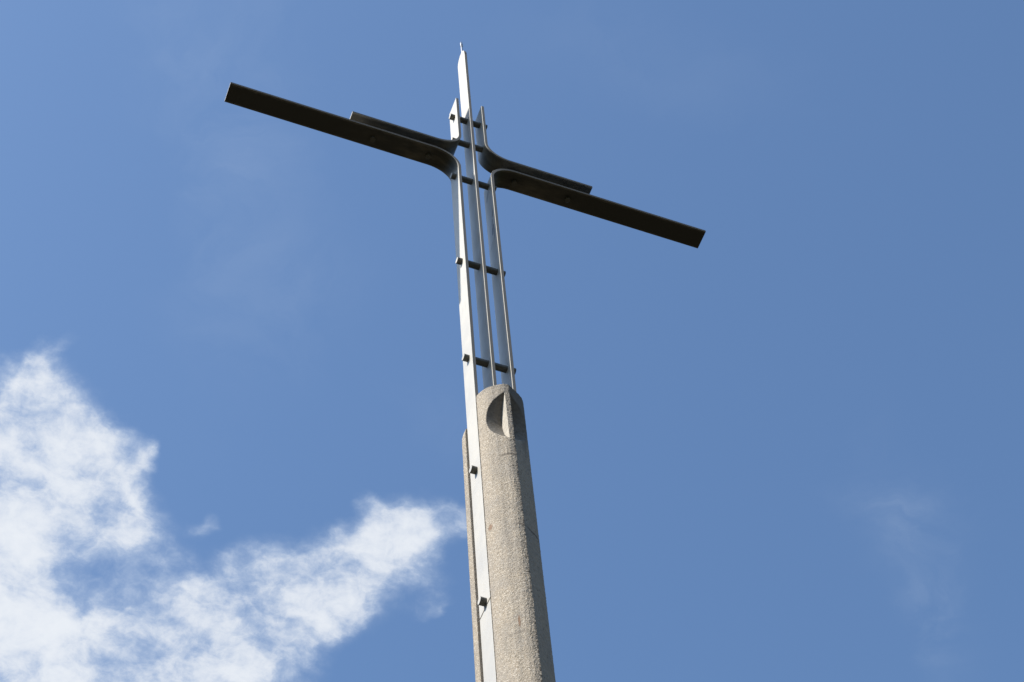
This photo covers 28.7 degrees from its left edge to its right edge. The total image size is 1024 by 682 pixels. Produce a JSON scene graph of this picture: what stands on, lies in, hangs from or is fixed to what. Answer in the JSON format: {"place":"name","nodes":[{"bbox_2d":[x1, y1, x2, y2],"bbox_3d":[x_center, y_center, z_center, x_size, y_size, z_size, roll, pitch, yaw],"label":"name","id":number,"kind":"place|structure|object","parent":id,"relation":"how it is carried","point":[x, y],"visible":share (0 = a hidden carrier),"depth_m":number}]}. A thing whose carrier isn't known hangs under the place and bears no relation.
{"place":"outdoors","nodes":[
{"label":"outdoors","id":0,"kind":"place"},
{"bbox_2d":[0,0,1023,681],"label":"sky","id":1,"kind":"structure","parent":0,"point":[787,445]},
{"label":"ground","id":2,"kind":"structure","parent":0,"visible":0},
{"bbox_2d":[462,384,555,681],"bbox_3d":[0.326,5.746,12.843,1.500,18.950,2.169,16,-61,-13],"label":"concrete pylon","id":3,"kind":"object","parent":2,"relation":"on","point":[522,643],"visible":0.88,"depth_m":18.49},
{"bbox_2d":[224,42,705,681],"bbox_3d":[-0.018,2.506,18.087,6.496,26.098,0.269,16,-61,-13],"label":"steel cross","id":4,"kind":"object","parent":3,"relation":"attached to","point":[440,156],"visible":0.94,"depth_m":25.19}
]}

